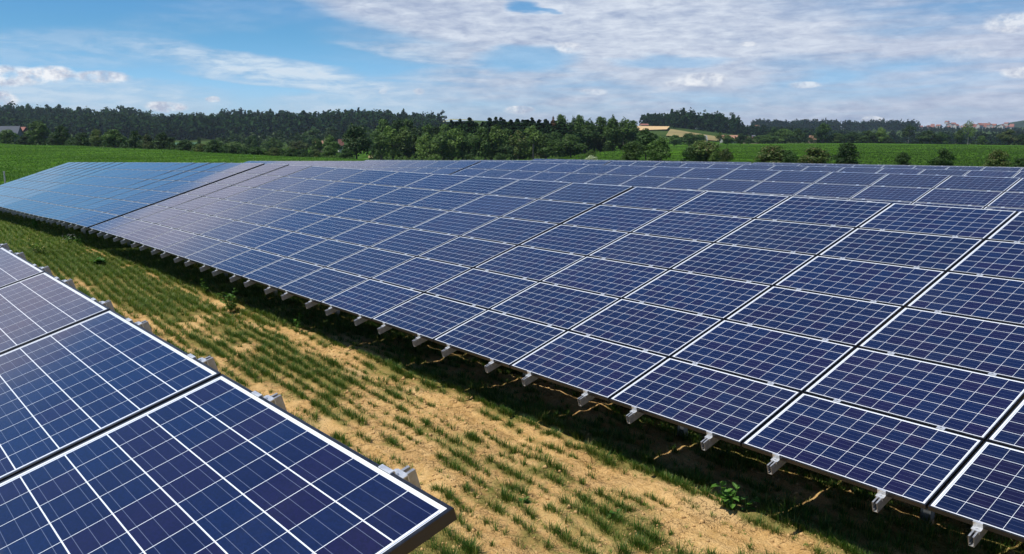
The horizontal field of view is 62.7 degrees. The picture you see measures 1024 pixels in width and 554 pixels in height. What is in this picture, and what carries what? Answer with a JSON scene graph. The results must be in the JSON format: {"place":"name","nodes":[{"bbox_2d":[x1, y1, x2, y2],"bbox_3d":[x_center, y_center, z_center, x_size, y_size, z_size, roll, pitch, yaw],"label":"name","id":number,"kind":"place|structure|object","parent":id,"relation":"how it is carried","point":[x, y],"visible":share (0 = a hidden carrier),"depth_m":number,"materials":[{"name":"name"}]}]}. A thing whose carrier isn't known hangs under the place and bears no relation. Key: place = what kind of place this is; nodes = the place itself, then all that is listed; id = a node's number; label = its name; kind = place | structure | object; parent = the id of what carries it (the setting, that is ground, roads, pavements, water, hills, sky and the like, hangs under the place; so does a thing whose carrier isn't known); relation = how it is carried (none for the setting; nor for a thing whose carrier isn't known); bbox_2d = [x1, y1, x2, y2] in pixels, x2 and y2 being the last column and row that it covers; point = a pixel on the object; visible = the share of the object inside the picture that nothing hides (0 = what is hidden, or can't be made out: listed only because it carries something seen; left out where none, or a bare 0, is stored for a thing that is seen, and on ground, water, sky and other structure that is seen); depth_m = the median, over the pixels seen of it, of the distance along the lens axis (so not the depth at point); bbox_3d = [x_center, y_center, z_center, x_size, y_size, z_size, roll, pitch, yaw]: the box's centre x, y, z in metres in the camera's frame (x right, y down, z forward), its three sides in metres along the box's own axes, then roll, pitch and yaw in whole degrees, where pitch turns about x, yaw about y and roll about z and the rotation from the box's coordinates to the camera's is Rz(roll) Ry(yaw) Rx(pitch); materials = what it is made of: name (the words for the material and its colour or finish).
{"place":"outdoors","nodes":[
{"label":"outdoors","id":0,"kind":"place"},
{"bbox_2d":[0,211,122,250],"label":"grass","id":1,"kind":"structure","parent":0,"point":[51,234],"depth_m":31.86,"materials":[{"name":"green plant"}]},
{"bbox_2d":[10,240,350,340],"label":"grass","id":2,"kind":"structure","parent":0,"point":[140,259],"depth_m":19.57,"materials":[{"name":"green plant"}]},
{"bbox_2d":[0,120,1023,553],"bbox_3d":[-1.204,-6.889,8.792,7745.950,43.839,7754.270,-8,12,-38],"label":"ground","id":3,"kind":"structure","parent":0,"point":[424,468],"depth_m":9.60,"materials":[{"name":"soil"}]},
{"bbox_2d":[0,129,18,143],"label":"hedge tree","id":4,"kind":"object","parent":3,"relation":"on","point":[6,135],"visible":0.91,"depth_m":316.43,"materials":[{"name":"green plant"}]},
{"bbox_2d":[0,126,23,144],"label":"barn","id":5,"kind":"structure","parent":3,"relation":"on","point":[17,130],"depth_m":541.46,"materials":[{"name":"grey metal"}]},
{"bbox_2d":[23,120,50,144],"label":"hedge tree","id":6,"kind":"object","parent":3,"relation":"on","point":[39,130],"visible":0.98,"depth_m":301.20,"materials":[{"name":"green plant"}]},
{"bbox_2d":[49,124,71,144],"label":"hedge tree","id":7,"kind":"object","parent":3,"relation":"on","point":[62,133],"visible":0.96,"depth_m":289.06,"materials":[{"name":"green plant"}]},
{"bbox_2d":[72,132,93,146],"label":"hedge tree","id":8,"kind":"object","parent":3,"relation":"on","point":[79,136],"visible":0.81,"depth_m":279.25,"materials":[{"name":"green plant"}]},
{"bbox_2d":[89,128,103,146],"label":"hedge tree","id":9,"kind":"object","parent":3,"relation":"on","point":[95,138],"visible":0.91,"depth_m":271.98,"materials":[{"name":"green plant"}]},
{"bbox_2d":[101,129,126,147],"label":"hedge tree","id":10,"kind":"object","parent":3,"relation":"on","point":[111,136],"visible":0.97,"depth_m":265.17,"materials":[{"name":"green plant"}]},
{"bbox_2d":[0,162,264,246],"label":"solar table","id":11,"kind":"object","parent":3,"relation":"on","point":[84,195],"visible":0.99,"depth_m":32.94,"materials":[{"name":"blue glass"}]},
{"bbox_2d":[127,130,141,147],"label":"hedge tree","id":12,"kind":"object","parent":3,"relation":"on","point":[134,136],"visible":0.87,"depth_m":258.38,"materials":[{"name":"green plant"}]},
{"bbox_2d":[140,134,154,148],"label":"hedge tree","id":13,"kind":"object","parent":3,"relation":"on","point":[147,139],"visible":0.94,"depth_m":250.53,"materials":[{"name":"green plant"}]},
{"bbox_2d":[0,136,313,156],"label":"undergrowth","id":14,"kind":"object","parent":3,"relation":"on","point":[172,145],"visible":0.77,"depth_m":244.75,"materials":[{"name":"green plant"}]},
{"bbox_2d":[152,132,175,148],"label":"hedge tree","id":15,"kind":"object","parent":3,"relation":"on","point":[163,138],"visible":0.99,"depth_m":245.25,"materials":[{"name":"green plant"}]},
{"bbox_2d":[0,144,375,183],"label":"crop plants","id":16,"kind":"object","parent":3,"relation":"on","point":[20,166],"visible":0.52,"depth_m":163.33,"materials":[{"name":"green plant"}]},
{"bbox_2d":[203,139,223,152],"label":"hedge tree","id":17,"kind":"object","parent":3,"relation":"on","point":[214,142],"visible":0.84,"depth_m":231.36,"materials":[{"name":"green plant"}]},
{"bbox_2d":[0,101,446,139],"bbox_3d":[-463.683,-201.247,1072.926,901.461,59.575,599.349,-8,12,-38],"label":"forest","id":18,"kind":"object","parent":3,"relation":"on","point":[194,127],"visible":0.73,"depth_m":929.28,"materials":[{"name":"green plant"}]},
{"bbox_2d":[217,288,237,312],"bbox_3d":[-5.811,0.518,17.168,0.360,0.558,0.468,2,10,10],"label":"weed","id":19,"kind":"object","parent":3,"relation":"on","point":[229,308],"visible":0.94,"depth_m":17.20,"materials":[{"name":"green plant"}]},
{"bbox_2d":[0,243,456,553],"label":"solar table","id":20,"kind":"object","parent":3,"relation":"on","point":[120,434],"visible":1,"depth_m":2.93,"materials":[{"name":"blue glass"}]},
{"bbox_2d":[243,136,258,149],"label":"tree","id":21,"kind":"object","parent":3,"relation":"on","point":[250,141],"visible":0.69,"depth_m":441.74,"materials":[{"name":"green plant"}]},
{"bbox_2d":[261,137,284,154],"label":"tree","id":22,"kind":"object","parent":3,"relation":"on","point":[271,142],"visible":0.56,"depth_m":436.44,"materials":[{"name":"green plant"}]},
{"bbox_2d":[219,129,353,148],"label":"copse","id":23,"kind":"object","parent":3,"relation":"on","point":[233,137],"visible":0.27,"depth_m":623.31,"materials":[{"name":"green plant"}]},
{"bbox_2d":[284,141,311,152],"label":"tree","id":24,"kind":"object","parent":3,"relation":"on","point":[299,145],"visible":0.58,"depth_m":400.86,"materials":[{"name":"green plant"}]},
{"bbox_2d":[300,127,323,145],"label":"tree","id":25,"kind":"object","parent":3,"relation":"on","point":[310,136],"visible":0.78,"depth_m":612.41,"materials":[{"name":"green plant"}]},
{"bbox_2d":[320,145,338,157],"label":"tree","id":26,"kind":"object","parent":3,"relation":"on","point":[330,150],"visible":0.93,"depth_m":221.83,"materials":[{"name":"green plant"}]},
{"bbox_2d":[319,126,341,141],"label":"tree","id":27,"kind":"object","parent":3,"relation":"on","point":[331,130],"visible":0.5,"depth_m":633.48,"materials":[{"name":"green plant"}]},
{"bbox_2d":[322,134,340,154],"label":"tree","id":28,"kind":"object","parent":3,"relation":"on","point":[328,140],"visible":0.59,"depth_m":288.91,"materials":[{"name":"green plant"}]},
{"bbox_2d":[338,148,356,158],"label":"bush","id":29,"kind":"object","parent":3,"relation":"on","point":[347,153],"visible":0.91,"depth_m":207.29,"materials":[{"name":"green plant"}]},
{"bbox_2d":[340,123,373,158],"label":"tree","id":30,"kind":"object","parent":3,"relation":"on","point":[358,138],"visible":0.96,"depth_m":210.14,"materials":[{"name":"green plant"}]},
{"bbox_2d":[244,161,480,174],"bbox_3d":[-11.986,-5.380,46.026,5.835,2.459,26.744,-8,12,-38],"label":"solar table","id":31,"kind":"object","parent":3,"relation":"on","point":[442,167],"visible":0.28,"depth_m":41.52,"materials":[{"name":"blue glass"}]},
{"bbox_2d":[370,118,389,139],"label":"tree","id":32,"kind":"object","parent":3,"relation":"on","point":[382,125],"visible":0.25,"depth_m":313.73,"materials":[{"name":"green plant"}]},
{"bbox_2d":[372,132,389,159],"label":"tree","id":33,"kind":"object","parent":3,"relation":"on","point":[380,144],"visible":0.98,"depth_m":253.11,"materials":[{"name":"green plant"}]},
{"bbox_2d":[383,126,399,158],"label":"tree","id":34,"kind":"object","parent":3,"relation":"on","point":[390,133],"visible":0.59,"depth_m":262.49,"materials":[{"name":"green plant"}]},
{"bbox_2d":[392,126,413,156],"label":"tree","id":35,"kind":"object","parent":3,"relation":"on","point":[405,138],"visible":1,"depth_m":259.08,"materials":[{"name":"green plant"}]},
{"bbox_2d":[415,133,435,154],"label":"tree","id":36,"kind":"object","parent":3,"relation":"on","point":[426,137],"visible":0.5,"depth_m":254.72,"materials":[{"name":"green plant"}]},
{"bbox_2d":[415,141,444,159],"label":"bush","id":37,"kind":"object","parent":3,"relation":"on","point":[430,146],"visible":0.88,"depth_m":247.51,"materials":[{"name":"green plant"}]},
{"bbox_2d":[430,132,453,159],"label":"tree","id":38,"kind":"object","parent":3,"relation":"on","point":[441,141],"visible":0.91,"depth_m":248.22,"materials":[{"name":"green plant"}]},
{"bbox_2d":[445,128,466,158],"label":"tree","id":39,"kind":"object","parent":3,"relation":"on","point":[452,134],"visible":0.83,"depth_m":252.82,"materials":[{"name":"green plant"}]},
{"bbox_2d":[451,124,471,158],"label":"tree","id":40,"kind":"object","parent":3,"relation":"on","point":[461,131],"visible":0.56,"depth_m":254.74,"materials":[{"name":"green plant"}]},
{"bbox_2d":[467,126,496,156],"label":"tree","id":41,"kind":"object","parent":3,"relation":"on","point":[481,138],"visible":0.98,"depth_m":244.47,"materials":[{"name":"green plant"}]},
{"bbox_2d":[365,160,610,174],"bbox_3d":[-5.263,-6.542,54.205,5.835,2.370,26.738,-8,12,-38],"label":"solar table","id":42,"kind":"object","parent":3,"relation":"on","point":[586,162],"visible":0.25,"depth_m":49.86,"materials":[{"name":"blue glass"}]},
{"bbox_2d":[370,141,619,159],"bbox_3d":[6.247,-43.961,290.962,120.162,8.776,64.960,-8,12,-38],"label":"undergrowth","id":43,"kind":"object","parent":3,"relation":"on","point":[391,153],"visible":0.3,"depth_m":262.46,"materials":[{"name":"green plant"}]},
{"bbox_2d":[488,124,507,155],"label":"tree","id":44,"kind":"object","parent":3,"relation":"on","point":[498,134],"visible":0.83,"depth_m":246.25,"materials":[{"name":"green plant"}]},
{"bbox_2d":[490,145,513,159],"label":"bush","id":45,"kind":"object","parent":3,"relation":"on","point":[503,154],"visible":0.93,"depth_m":245.22,"materials":[{"name":"green plant"}]},
{"bbox_2d":[439,120,585,142],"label":"undergrowth","id":46,"kind":"object","parent":3,"relation":"on","point":[547,129],"visible":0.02,"depth_m":316.60,"materials":[{"name":"green plant"}]},
{"bbox_2d":[508,130,529,158],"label":"tree","id":47,"kind":"object","parent":3,"relation":"on","point":[520,136],"visible":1,"depth_m":247.71,"materials":[{"name":"green plant"}]},
{"bbox_2d":[521,125,542,157],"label":"tree","id":48,"kind":"object","parent":3,"relation":"on","point":[534,133],"visible":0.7,"depth_m":261.42,"materials":[{"name":"green plant"}]},
{"bbox_2d":[537,133,554,158],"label":"tree","id":49,"kind":"object","parent":3,"relation":"on","point":[546,137],"visible":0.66,"depth_m":258.37,"materials":[{"name":"green plant"}]},
{"bbox_2d":[540,139,565,157],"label":"bush","id":50,"kind":"object","parent":3,"relation":"on","point":[550,147],"visible":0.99,"depth_m":246.17,"materials":[{"name":"green plant"}]},
{"bbox_2d":[88,164,1023,547],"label":"solar table","id":51,"kind":"object","parent":3,"relation":"on","point":[876,346],"visible":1,"depth_m":10.75,"materials":[{"name":"blue glass"}]},
{"bbox_2d":[549,121,578,155],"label":"spruce","id":52,"kind":"object","parent":3,"relation":"on","point":[561,126],"visible":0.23,"depth_m":309.16,"materials":[{"name":"green plant"}]},
{"bbox_2d":[555,134,586,157],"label":"tree","id":53,"kind":"object","parent":3,"relation":"on","point":[572,144],"visible":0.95,"depth_m":248.41,"materials":[{"name":"green plant"}]},
{"bbox_2d":[574,114,586,142],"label":"tree","id":54,"kind":"object","parent":3,"relation":"on","point":[579,121],"visible":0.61,"depth_m":326.82,"materials":[{"name":"green plant"}]},
{"bbox_2d":[488,160,682,164],"bbox_3d":[1.096,-7.735,62.966,5.835,2.288,25.070,-8,12,-38],"label":"solar table","id":55,"kind":"object","parent":3,"relation":"on","point":[574,160],"visible":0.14,"depth_m":64.23,"materials":[{"name":"blue glass"}]},
{"bbox_2d":[577,127,595,153],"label":"tree","id":56,"kind":"object","parent":3,"relation":"on","point":[586,133],"visible":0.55,"depth_m":325.04,"materials":[{"name":"green plant"}]},
{"bbox_2d":[583,118,599,148],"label":"tree","id":57,"kind":"object","parent":3,"relation":"on","point":[590,125],"visible":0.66,"depth_m":327.49,"materials":[{"name":"green plant"}]},
{"bbox_2d":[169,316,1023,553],"bbox_3d":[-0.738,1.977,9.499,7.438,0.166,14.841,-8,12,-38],"label":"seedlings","id":58,"kind":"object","parent":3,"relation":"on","point":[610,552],"visible":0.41,"depth_m":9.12,"materials":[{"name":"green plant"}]},
{"bbox_2d":[594,116,606,142],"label":"tree","id":59,"kind":"object","parent":3,"relation":"on","point":[601,125],"visible":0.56,"depth_m":334.17,"materials":[{"name":"green plant"}]},
{"bbox_2d":[602,114,619,145],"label":"tree","id":60,"kind":"object","parent":3,"relation":"on","point":[611,128],"visible":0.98,"depth_m":322.49,"materials":[{"name":"green plant"}]},
{"bbox_2d":[214,329,1023,553],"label":"soil crumbs","id":61,"kind":"object","parent":3,"relation":"on","point":[775,544],"visible":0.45,"depth_m":8.87,"materials":[{"name":"beige soil"}]},
{"bbox_2d":[614,116,631,145],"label":"tree","id":62,"kind":"object","parent":3,"relation":"on","point":[626,125],"visible":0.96,"depth_m":321.19,"materials":[{"name":"green plant"}]},
{"bbox_2d":[617,130,637,143],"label":"tree","id":63,"kind":"object","parent":3,"relation":"on","point":[631,138],"visible":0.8,"depth_m":321.58,"materials":[{"name":"green plant"}]},
{"bbox_2d":[620,140,645,160],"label":"bush","id":64,"kind":"object","parent":3,"relation":"on","point":[633,149],"visible":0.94,"depth_m":147.83,"materials":[{"name":"green plant"}]},
{"bbox_2d":[533,159,751,162],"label":"solar table","id":65,"kind":"object","parent":3,"relation":"on","point":[634,160],"visible":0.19,"depth_m":73.23,"materials":[{"name":"blue glass"}]},
{"bbox_2d":[636,128,657,159],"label":"tree","id":66,"kind":"object","parent":3,"relation":"on","point":[646,137],"visible":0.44,"depth_m":169.96,"materials":[{"name":"green plant"}]},
{"bbox_2d":[639,112,669,125],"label":"forest","id":67,"kind":"object","parent":3,"relation":"on","point":[655,119],"visible":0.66,"depth_m":1057.81,"materials":[{"name":"green plant"}]},
{"bbox_2d":[644,136,672,160],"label":"bush","id":68,"kind":"object","parent":3,"relation":"on","point":[660,147],"visible":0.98,"depth_m":145.06,"materials":[{"name":"green plant"}]},
{"bbox_2d":[677,133,702,145],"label":"tree","id":69,"kind":"object","parent":3,"relation":"on","point":[688,139],"visible":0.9,"depth_m":480.24,"materials":[{"name":"green plant"}]},
{"bbox_2d":[680,145,702,160],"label":"bush","id":70,"kind":"object","parent":3,"relation":"on","point":[691,156],"visible":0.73,"depth_m":142.56,"materials":[{"name":"green plant"}]},
{"bbox_2d":[664,107,742,134],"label":"forest","id":71,"kind":"object","parent":3,"relation":"on","point":[717,122],"visible":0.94,"depth_m":957.27,"materials":[{"name":"green plant"}]},
{"bbox_2d":[689,139,721,161],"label":"bush","id":72,"kind":"object","parent":3,"relation":"on","point":[706,149],"visible":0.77,"depth_m":142.75,"materials":[{"name":"green plant"}]},
{"bbox_2d":[718,148,733,161],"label":"bush","id":73,"kind":"object","parent":3,"relation":"on","point":[725,155],"visible":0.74,"depth_m":141.75,"materials":[{"name":"green plant"}]},
{"bbox_2d":[711,481,741,509],"bbox_3d":[2.054,2.110,8.015,0.267,0.290,0.224,-8,12,-38],"label":"weed","id":74,"kind":"object","parent":3,"relation":"on","point":[727,492],"visible":1,"depth_m":8.03,"materials":[{"name":"green plant"}]},
{"bbox_2d":[452,161,1023,211],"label":"solar table","id":75,"kind":"object","parent":3,"relation":"on","point":[997,193],"visible":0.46,"depth_m":24.13,"materials":[{"name":"glass"},{"name":"silver aluminium"}]},
{"bbox_2d":[752,134,778,143],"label":"tree","id":76,"kind":"object","parent":3,"relation":"on","point":[763,139],"visible":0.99,"depth_m":564.44,"materials":[{"name":"green plant"}]},
{"bbox_2d":[752,144,786,162],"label":"bush","id":77,"kind":"object","parent":3,"relation":"on","point":[773,153],"visible":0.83,"depth_m":131.58,"materials":[{"name":"green plant"}]},
{"bbox_2d":[775,129,796,143],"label":"tree","id":78,"kind":"object","parent":3,"relation":"on","point":[786,132],"visible":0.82,"depth_m":573.72,"materials":[{"name":"green plant"}]},
{"bbox_2d":[781,150,798,162],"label":"bush","id":79,"kind":"object","parent":3,"relation":"on","point":[789,157],"visible":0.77,"depth_m":129.65,"materials":[{"name":"green plant"}]},
{"bbox_2d":[727,123,855,142],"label":"forest","id":80,"kind":"object","parent":3,"relation":"on","point":[751,130],"visible":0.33,"depth_m":1007.09,"materials":[{"name":"green plant"}]},
{"bbox_2d":[576,144,1023,166],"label":"crop plants","id":81,"kind":"object","parent":3,"relation":"on","point":[922,154],"visible":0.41,"depth_m":217.24,"materials":[{"name":"green plant"}]},
{"bbox_2d":[795,146,831,163],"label":"bush","id":82,"kind":"object","parent":3,"relation":"on","point":[816,154],"visible":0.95,"depth_m":131.99,"materials":[{"name":"green plant"}]},
{"bbox_2d":[607,161,1023,177],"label":"solar table","id":83,"kind":"object","parent":3,"relation":"on","point":[1012,174],"visible":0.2,"depth_m":35.02,"materials":[{"name":"glass"},{"name":"silver aluminium"}]},
{"bbox_2d":[813,122,831,142],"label":"tree","id":84,"kind":"object","parent":3,"relation":"on","point":[821,132],"visible":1,"depth_m":554.01,"materials":[{"name":"green plant"}]},
{"bbox_2d":[829,142,861,163],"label":"bush","id":85,"kind":"object","parent":3,"relation":"on","point":[845,150],"visible":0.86,"depth_m":120.65,"materials":[{"name":"green plant"}]},
{"bbox_2d":[685,162,1023,171],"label":"solar table","id":86,"kind":"object","parent":3,"relation":"on","point":[955,168],"visible":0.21,"depth_m":43.39,"materials":[{"name":"glass"},{"name":"silver aluminium"}]},
{"bbox_2d":[857,130,877,142],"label":"tree","id":87,"kind":"object","parent":3,"relation":"on","point":[868,136],"visible":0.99,"depth_m":547.51,"materials":[{"name":"green plant"}]},
{"bbox_2d":[723,134,1023,144],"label":"undergrowth","id":88,"kind":"object","parent":3,"relation":"on","point":[810,139],"visible":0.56,"depth_m":564.26,"materials":[{"name":"green plant"}]},
{"bbox_2d":[873,127,889,141],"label":"tree","id":89,"kind":"object","parent":3,"relation":"on","point":[882,136],"visible":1,"depth_m":544.43,"materials":[{"name":"green plant"}]},
{"bbox_2d":[751,118,1023,133],"bbox_3d":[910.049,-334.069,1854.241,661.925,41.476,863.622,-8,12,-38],"label":"forest","id":90,"kind":"object","parent":3,"relation":"on","point":[890,125],"visible":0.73,"depth_m":1817.57,"materials":[{"name":"green plant"}]},
{"bbox_2d":[754,162,1023,167],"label":"solar table","id":91,"kind":"object","parent":3,"relation":"on","point":[865,164],"visible":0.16,"depth_m":56.71,"materials":[{"name":"blue glass"}]},
{"bbox_2d":[894,152,911,164],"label":"bush","id":92,"kind":"object","parent":3,"relation":"on","point":[903,159],"visible":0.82,"depth_m":114.83,"materials":[{"name":"green plant"}]},
{"bbox_2d":[915,131,937,143],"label":"tree","id":93,"kind":"object","parent":3,"relation":"on","point":[922,137],"visible":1,"depth_m":532.98,"materials":[{"name":"green plant"}]},
{"bbox_2d":[837,129,1023,144],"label":"forest","id":94,"kind":"object","parent":3,"relation":"on","point":[896,138],"visible":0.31,"depth_m":959.99,"materials":[{"name":"green plant"}]},
{"bbox_2d":[931,131,949,143],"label":"tree","id":95,"kind":"object","parent":3,"relation":"on","point":[941,137],"visible":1,"depth_m":532.25,"materials":[{"name":"green plant"}]},
{"bbox_2d":[927,147,955,165],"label":"bush","id":96,"kind":"object","parent":3,"relation":"on","point":[945,156],"visible":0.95,"depth_m":111.10,"materials":[{"name":"green plant"}]},
{"bbox_2d":[981,149,1011,166],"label":"bush","id":97,"kind":"object","parent":3,"relation":"on","point":[998,160],"visible":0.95,"depth_m":104.55,"materials":[{"name":"green plant"}]},
{"bbox_2d":[996,129,1019,144],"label":"tree","id":98,"kind":"object","parent":3,"relation":"on","point":[1007,136],"visible":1,"depth_m":511.95,"materials":[{"name":"green plant"}]},
{"bbox_2d":[0,0,1023,127],"label":"sky","id":99,"kind":"structure","parent":0,"point":[928,62],"materials":[{"name":"blue"}]},
{"bbox_2d":[167,312,1023,553],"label":"grass","id":100,"kind":"structure","parent":0,"point":[645,534],"depth_m":9.48,"materials":[{"name":"green plant"}]},
{"bbox_2d":[666,129,718,140],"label":"stubble field","id":101,"kind":"structure","parent":0,"point":[679,133],"depth_m":775.38,"materials":[{"name":"beige plant"}]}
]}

